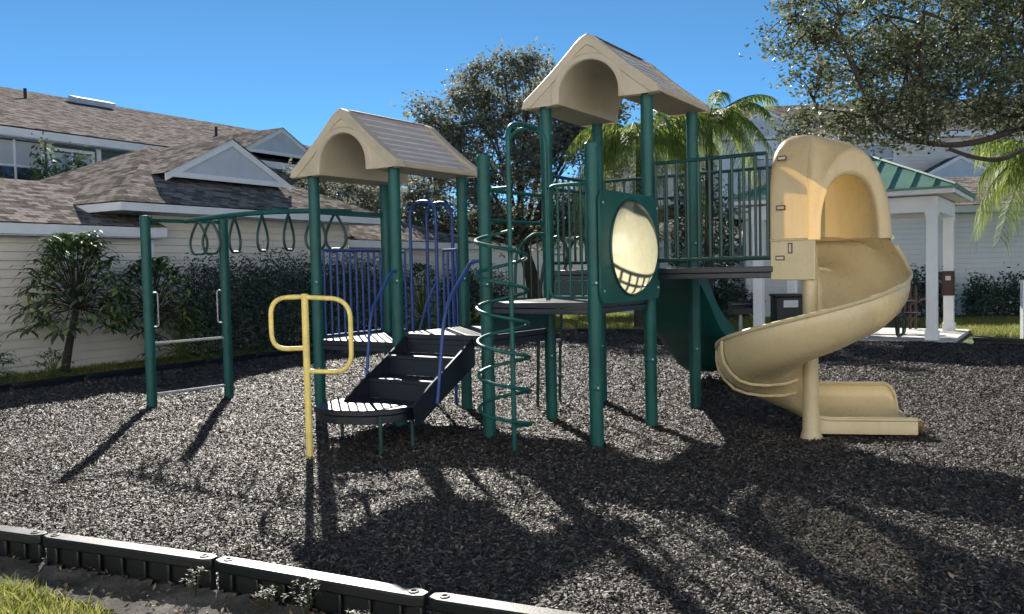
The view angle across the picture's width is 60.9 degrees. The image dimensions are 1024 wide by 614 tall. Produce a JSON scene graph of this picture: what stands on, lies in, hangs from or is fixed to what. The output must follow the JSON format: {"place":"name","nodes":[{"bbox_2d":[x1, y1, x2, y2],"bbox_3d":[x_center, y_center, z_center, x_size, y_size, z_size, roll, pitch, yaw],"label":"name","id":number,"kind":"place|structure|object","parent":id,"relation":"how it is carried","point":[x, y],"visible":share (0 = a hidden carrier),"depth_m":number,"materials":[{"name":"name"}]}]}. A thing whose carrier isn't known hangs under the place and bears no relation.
{"place":"outdoors","nodes":[
{"label":"outdoors","id":0,"kind":"place"},
{"bbox_2d":[0,569,132,613],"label":"foreground grass","id":1,"kind":"structure","parent":0,"point":[26,598],"depth_m":4.22,"materials":[{"name":"green plant"}]},
{"bbox_2d":[0,178,166,376],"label":"garage","id":2,"kind":"structure","parent":0,"point":[34,201],"depth_m":16.65,"materials":[{"name":"beige"}]},
{"bbox_2d":[0,337,334,391],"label":"side grass","id":3,"kind":"structure","parent":0,"point":[87,368],"depth_m":16.72,"materials":[{"name":"green plant"}]},
{"bbox_2d":[0,556,338,613],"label":"sand strip","id":4,"kind":"object","parent":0,"point":[202,602],"visible":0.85,"depth_m":4.39,"materials":[{"name":"grey sand"}]},
{"bbox_2d":[0,552,325,613],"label":"leaf litter","id":5,"kind":"object","parent":4,"relation":"on","point":[180,585],"visible":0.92,"depth_m":4.41,"materials":[{"name":"plant"}]},
{"bbox_2d":[181,566,206,596],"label":"weed","id":6,"kind":"object","parent":4,"relation":"on","point":[195,585],"visible":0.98,"depth_m":4.33,"materials":[{"name":"green plant"}]},
{"bbox_2d":[252,585,282,611],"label":"weed","id":7,"kind":"object","parent":4,"relation":"on","point":[265,602],"visible":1,"depth_m":4.12,"materials":[{"name":"green plant"}]},
{"bbox_2d":[282,577,323,613],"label":"weed","id":8,"kind":"object","parent":4,"relation":"on","point":[306,608],"visible":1,"depth_m":4.00,"materials":[{"name":"green plant"}]},
{"bbox_2d":[345,608,374,613],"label":"weed","id":9,"kind":"object","parent":4,"relation":"on","point":[353,612],"visible":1,"depth_m":3.85,"materials":[{"name":"green plant"}]},
{"bbox_2d":[0,139,379,357],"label":"garage","id":10,"kind":"structure","parent":0,"point":[182,182],"depth_m":20.16,"materials":[{"name":"beige"}]},
{"bbox_2d":[0,86,413,248],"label":"apartment building","id":11,"kind":"structure","parent":0,"point":[103,130],"depth_m":30.67,"materials":[{"name":"brown"}]},
{"bbox_2d":[0,134,45,180],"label":"window","id":12,"kind":"structure","parent":11,"relation":"in","point":[15,160],"depth_m":24.89,"materials":[{"name":"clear glass"}]},
{"bbox_2d":[50,147,94,174],"bbox_3d":[-13.267,-3.919,26.338,0.070,1.680,1.430,0,3,30],"label":"window","id":13,"kind":"structure","parent":11,"relation":"in","point":[68,151],"depth_m":26.18,"materials":[{"name":"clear glass"}]},
{"bbox_2d":[425,228,586,297],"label":"garage","id":14,"kind":"structure","parent":0,"point":[474,255],"depth_m":53.58,"materials":[{"name":"beige"}]},
{"bbox_2d":[0,297,1015,613],"bbox_3d":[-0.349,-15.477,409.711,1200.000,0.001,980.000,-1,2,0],"label":"ground","id":15,"kind":"structure","parent":0,"point":[970,337],"depth_m":18.47,"materials":[{"name":"green plant"}]},
{"bbox_2d":[0,383,10,393],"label":"border timber","id":16,"kind":"object","parent":15,"relation":"on","point":[4,388],"visible":0.82,"depth_m":12.93,"materials":[{"name":"plastic"}]},
{"bbox_2d":[0,341,23,383],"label":"finger plant","id":17,"kind":"object","parent":15,"relation":"on","point":[6,362],"visible":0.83,"depth_m":14.26,"materials":[{"name":"green plant"}]},
{"bbox_2d":[0,525,47,564],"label":"border timber","id":18,"kind":"object","parent":15,"relation":"on","point":[25,543],"visible":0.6,"depth_m":4.97,"materials":[{"name":"plastic"}]},
{"bbox_2d":[10,374,84,389],"bbox_3d":[-7.210,1.196,13.564,0.100,0.160,1.187,0,3,30],"label":"border timber","id":19,"kind":"object","parent":15,"relation":"on","point":[56,381],"visible":0.82,"depth_m":13.52,"materials":[{"name":"plastic"}]},
{"bbox_2d":[27,348,80,378],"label":"finger plant","id":20,"kind":"object","parent":15,"relation":"on","point":[53,370],"visible":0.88,"depth_m":14.79,"materials":[{"name":"green plant"}]},
{"bbox_2d":[23,130,104,179],"bbox_3d":[-12.520,-1.954,24.958,1.692,5.961,2.694,0,3,30],"label":"shrub","id":21,"kind":"object","parent":15,"relation":"on","point":[37,175],"visible":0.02,"depth_m":24.32,"materials":[{"name":"green plant"}]},
{"bbox_2d":[0,230,143,374],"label":"finger plant","id":22,"kind":"object","parent":15,"relation":"on","point":[68,244],"visible":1,"depth_m":15.37,"materials":[{"name":"green plant"}]},
{"bbox_2d":[85,367,145,380],"bbox_3d":[-6.604,1.138,14.606,0.100,0.160,1.187,0,3,30],"label":"border timber","id":23,"kind":"object","parent":15,"relation":"on","point":[131,372],"visible":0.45,"depth_m":14.55,"materials":[{"name":"plastic"}]},
{"bbox_2d":[43,533,218,589],"bbox_3d":[-2.079,1.386,4.705,1.221,0.211,0.100,0,3,23],"label":"border timber","id":24,"kind":"object","parent":15,"relation":"on","point":[142,562],"visible":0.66,"depth_m":4.66,"materials":[{"name":"plastic"}]},
{"bbox_2d":[95,256,209,340],"bbox_3d":[-7.103,0.092,17.061,2.138,2.201,2.002,-3,3,-33],"label":"finger plant","id":25,"kind":"object","parent":15,"relation":"on","point":[158,265],"visible":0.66,"depth_m":16.89,"materials":[{"name":"green plant"}]},
{"bbox_2d":[136,302,219,362],"bbox_3d":[-6.687,0.626,17.542,1.635,1.506,1.650,-3,3,-33],"label":"finger plant","id":26,"kind":"object","parent":15,"relation":"on","point":[180,349],"visible":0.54,"depth_m":17.48,"materials":[{"name":"green plant"}]},
{"bbox_2d":[156,359,205,371],"bbox_3d":[-5.997,1.081,15.647,0.100,0.160,1.187,0,3,30],"label":"border timber","id":27,"kind":"object","parent":15,"relation":"on","point":[184,365],"visible":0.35,"depth_m":15.67,"materials":[{"name":"plastic"}]},
{"bbox_2d":[205,353,254,364],"bbox_3d":[-5.390,1.024,16.689,0.100,0.160,1.187,0,3,30],"label":"border timber","id":28,"kind":"object","parent":15,"relation":"on","point":[239,358],"visible":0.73,"depth_m":16.77,"materials":[{"name":"plastic"}]},
{"bbox_2d":[174,247,291,357],"bbox_3d":[-6.125,-0.068,18.923,1.548,2.477,2.326,0,3,28],"label":"hedge","id":29,"kind":"object","parent":15,"relation":"on","point":[211,299],"visible":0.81,"depth_m":18.77,"materials":[{"name":"green plant"}]},
{"bbox_2d":[255,350,297,359],"bbox_3d":[-4.783,0.966,17.730,0.100,0.160,1.187,0,3,30],"label":"border timber","id":30,"kind":"object","parent":15,"relation":"on","point":[276,353],"visible":0.52,"depth_m":17.59,"materials":[{"name":"plastic"}]},
{"bbox_2d":[249,241,356,349],"bbox_3d":[-5.027,-0.283,20.794,1.474,2.623,2.622,0,3,29],"label":"hedge","id":31,"kind":"object","parent":15,"relation":"on","point":[301,285],"visible":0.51,"depth_m":20.32,"materials":[{"name":"green plant"}]},
{"bbox_2d":[215,557,429,613],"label":"border timber","id":32,"kind":"object","parent":15,"relation":"on","point":[241,576],"visible":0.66,"depth_m":4.13,"materials":[{"name":"plastic"}]},
{"bbox_2d":[278,157,416,239],"bbox_3d":[-5.634,-2.237,29.940,4.821,5.860,2.580,-1,2,0],"label":"oak tree","id":33,"kind":"object","parent":15,"relation":"on","point":[368,192],"visible":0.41,"depth_m":29.63,"materials":[{"name":"green plant"}]},
{"bbox_2d":[323,244,417,338],"bbox_3d":[-3.766,-0.359,22.942,1.502,2.601,2.929,0,3,30],"label":"hedge","id":34,"kind":"object","parent":15,"relation":"on","point":[365,296],"visible":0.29,"depth_m":22.38,"materials":[{"name":"green plant"}]},
{"bbox_2d":[338,221,473,329],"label":"garage","id":35,"kind":"structure","parent":15,"relation":"on","point":[368,237],"depth_m":26.77,"materials":[{"name":"beige"}]},
{"bbox_2d":[403,262,451,328],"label":"finger plant","id":36,"kind":"object","parent":15,"relation":"on","point":[422,303],"visible":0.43,"depth_m":25.28,"materials":[{"name":"green plant"}]},
{"bbox_2d":[434,263,508,326],"bbox_3d":[-1.097,-0.403,27.571,1.503,2.213,3.206,0,3,30],"label":"hedge","id":37,"kind":"object","parent":15,"relation":"on","point":[474,287],"visible":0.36,"depth_m":26.92,"materials":[{"name":"green plant"}]},
{"bbox_2d":[428,593,583,613],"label":"border timber","id":38,"kind":"object","parent":15,"relation":"on","point":[444,603],"visible":1,"depth_m":3.76,"materials":[{"name":"plastic"}]},
{"bbox_2d":[377,36,639,299],"bbox_3d":[-0.082,-4.621,32.772,10.649,10.132,6.035,-1,2,0],"label":"oak tree","id":39,"kind":"object","parent":15,"relation":"on","point":[487,120],"visible":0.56,"depth_m":31.95,"materials":[{"name":"green plant"}]},
{"bbox_2d":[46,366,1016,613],"bbox_3d":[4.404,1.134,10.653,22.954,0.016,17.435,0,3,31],"label":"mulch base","id":40,"kind":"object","parent":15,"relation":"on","point":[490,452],"depth_m":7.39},
{"bbox_2d":[0,331,1023,613],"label":"mulch bed","id":41,"kind":"object","parent":40,"relation":"on","point":[594,550],"visible":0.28,"depth_m":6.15,"materials":[{"name":"wood"}]},
{"bbox_2d":[268,294,353,458],"bbox_3d":[-1.779,0.669,7.754,0.785,1.575,0.067,-1,2,11],"label":"loop post","id":42,"kind":"object","parent":41,"relation":"on","point":[305,349],"visible":0.98,"depth_m":7.73,"materials":[{"name":"yellow metal"}]},
{"bbox_2d":[1,343,1022,612],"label":"fallen leaves","id":43,"kind":"object","parent":41,"relation":"on","point":[891,587],"visible":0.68,"depth_m":6.15,"materials":[{"name":"brown plant"}]},
{"bbox_2d":[139,33,924,455],"bbox_3d":[-0.399,-0.735,10.097,8.645,4.220,5.748,-1,2,0],"label":"play structure","id":44,"kind":"object","parent":41,"relation":"on","point":[833,247],"visible":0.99,"depth_m":8.76,"materials":[{"name":"green paint"}]},
{"bbox_2d":[556,328,575,332],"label":"border timber","id":45,"kind":"object","parent":15,"relation":"on","point":[568,329],"visible":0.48,"depth_m":22.37,"materials":[{"name":"plastic"}]},
{"bbox_2d":[577,328,616,333],"bbox_3d":[2.151,0.626,22.125,1.101,0.160,0.100,0,3,29],"label":"border timber","id":46,"kind":"object","parent":15,"relation":"on","point":[610,331],"visible":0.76,"depth_m":22.11,"materials":[{"name":"plastic"}]},
{"bbox_2d":[617,329,643,333],"bbox_3d":[3.127,0.627,21.574,1.101,0.160,0.100,0,3,29],"label":"border timber","id":47,"kind":"object","parent":15,"relation":"on","point":[630,331],"visible":0.4,"depth_m":21.63,"materials":[{"name":"plastic"}]},
{"bbox_2d":[563,110,723,327],"bbox_3d":[3.643,-2.336,23.943,4.232,5.884,4.147,-3,3,-40],"label":"palm tree","id":48,"kind":"object","parent":15,"relation":"on","point":[616,144],"visible":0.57,"depth_m":23.31,"materials":[{"name":"green plant"}]},
{"bbox_2d":[618,204,742,315],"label":"garage","id":49,"kind":"structure","parent":15,"relation":"on","point":[664,265],"depth_m":29.19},
{"bbox_2d":[668,163,742,319],"bbox_3d":[5.835,-1.941,26.566,2.170,5.035,1.869,-1,2,0],"label":"shrub","id":50,"kind":"object","parent":15,"relation":"on","point":[728,292],"visible":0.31,"depth_m":26.29,"materials":[{"name":"green plant"}]},
{"bbox_2d":[654,90,780,293],"bbox_3d":[5.927,-2.837,25.324,3.900,6.666,3.772,-1,2,0],"label":"palm tree","id":51,"kind":"object","parent":15,"relation":"on","point":[729,116],"visible":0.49,"depth_m":24.91,"materials":[{"name":"green plant"}]},
{"bbox_2d":[714,281,765,317],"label":"shrub","id":52,"kind":"object","parent":15,"relation":"on","point":[744,297],"visible":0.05,"depth_m":28.10,"materials":[{"name":"green plant"}]},
{"bbox_2d":[728,291,752,330],"bbox_3d":[5.625,0.161,21.431,0.520,1.110,0.400,-1,2,3],"label":"barbecue","id":53,"kind":"object","parent":15,"relation":"on","point":[740,308],"visible":0.94,"depth_m":21.39,"materials":[{"name":"black metal"}]},
{"bbox_2d":[739,0,1023,169],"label":"oak tree","id":54,"kind":"object","parent":15,"relation":"on","point":[907,46],"visible":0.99,"depth_m":12.74,"materials":[{"name":"green plant"}]},
{"bbox_2d":[901,263,958,318],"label":"shrub","id":55,"kind":"object","parent":15,"relation":"on","point":[920,292],"visible":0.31,"depth_m":25.37,"materials":[{"name":"green plant"}]},
{"bbox_2d":[960,263,1023,317],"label":"shrub","id":56,"kind":"object","parent":15,"relation":"on","point":[1001,297],"visible":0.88,"depth_m":25.15,"materials":[{"name":"green plant"}]},
{"bbox_2d":[969,137,1023,262],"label":"palm tree","id":57,"kind":"object","parent":15,"relation":"on","point":[1012,173],"visible":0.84,"depth_m":23.28,"materials":[{"name":"green plant"}]},
{"bbox_2d":[973,338,1023,345],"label":"border timber","id":58,"kind":"object","parent":15,"relation":"on","point":[1012,341],"visible":0.81,"depth_m":16.78,"materials":[{"name":"plastic"}]},
{"bbox_2d":[1019,280,1023,338],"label":"bollard","id":59,"kind":"object","parent":15,"relation":"on","point":[1021,309],"visible":0.77,"depth_m":17.31,"materials":[{"name":"white"}]},
{"bbox_2d":[0,0,1023,221],"label":"sky","id":60,"kind":"structure","parent":0,"point":[291,65],"materials":[{"name":"blue"}]},
{"bbox_2d":[408,306,770,332],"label":"back grass","id":61,"kind":"structure","parent":0,"point":[625,318],"depth_m":26.05,"materials":[{"name":"green plant"}]},
{"bbox_2d":[603,99,1023,247],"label":"apartment building","id":62,"kind":"structure","parent":0,"point":[940,161],"depth_m":41.21,"materials":[{"name":"beige paint"}]},
{"bbox_2d":[672,189,704,203],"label":"window","id":63,"kind":"structure","parent":62,"relation":"in","point":[681,194],"depth_m":42.04,"materials":[{"name":"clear glass"}]},
{"bbox_2d":[746,157,773,190],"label":"window","id":64,"kind":"structure","parent":62,"relation":"in","point":[761,159],"depth_m":40.90,"materials":[{"name":"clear glass"}]},
{"bbox_2d":[855,143,894,161],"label":"window","id":65,"kind":"structure","parent":62,"relation":"in","point":[885,154],"depth_m":41.41,"materials":[{"name":"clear glass"}]},
{"bbox_2d":[980,140,1018,171],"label":"window","id":66,"kind":"structure","parent":62,"relation":"in","point":[983,162],"depth_m":41.12,"materials":[{"name":"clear glass"}]},
{"bbox_2d":[734,175,1023,316],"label":"building wall","id":67,"kind":"structure","parent":0,"point":[909,239],"depth_m":27.04,"materials":[{"name":"white"}]},
{"bbox_2d":[859,328,968,342],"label":"patio","id":68,"kind":"structure","parent":0,"point":[912,334],"depth_m":18.94,"materials":[{"name":"concrete"}]},
{"bbox_2d":[769,293,802,321],"bbox_3d":[6.705,0.140,21.231,0.710,0.920,0.650,-1,2,3],"label":"waste bin","id":69,"kind":"object","parent":68,"relation":"on","point":[786,306],"visible":0.59,"depth_m":20.93,"materials":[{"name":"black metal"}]},
{"bbox_2d":[734,156,975,339],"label":"pavilion","id":70,"kind":"structure","parent":68,"relation":"on","point":[913,193],"depth_m":18.06,"materials":[{"name":"white painted wood"},{"name":"green metal"}]},
{"bbox_2d":[941,271,954,295],"bbox_3d":[10.023,-0.544,20.004,0.272,0.562,0.040,0,3,33],"label":"notice board","id":71,"kind":"object","parent":70,"relation":"attached to","point":[947,283],"visible":1,"depth_m":20.00,"materials":[{"name":"red paint"}]},
{"bbox_2d":[894,300,919,336],"bbox_3d":[8.022,0.239,19.410,1.750,0.765,1.590,0,3,33],"label":"picnic table","id":72,"kind":"object","parent":68,"relation":"on","point":[897,322],"visible":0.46,"depth_m":18.85,"materials":[{"name":"black metal"}]},
{"bbox_2d":[901,280,925,328],"bbox_3d":[9.422,-0.328,20.756,1.016,1.972,0.148,-1,2,5],"label":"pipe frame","id":73,"kind":"object","parent":68,"relation":"on","point":[915,318],"visible":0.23,"depth_m":20.75,"materials":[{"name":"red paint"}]},
{"bbox_2d":[891,315,1019,338],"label":"grass","id":74,"kind":"structure","parent":0,"point":[980,325],"depth_m":21.75,"materials":[{"name":"green plant"}]}
]}

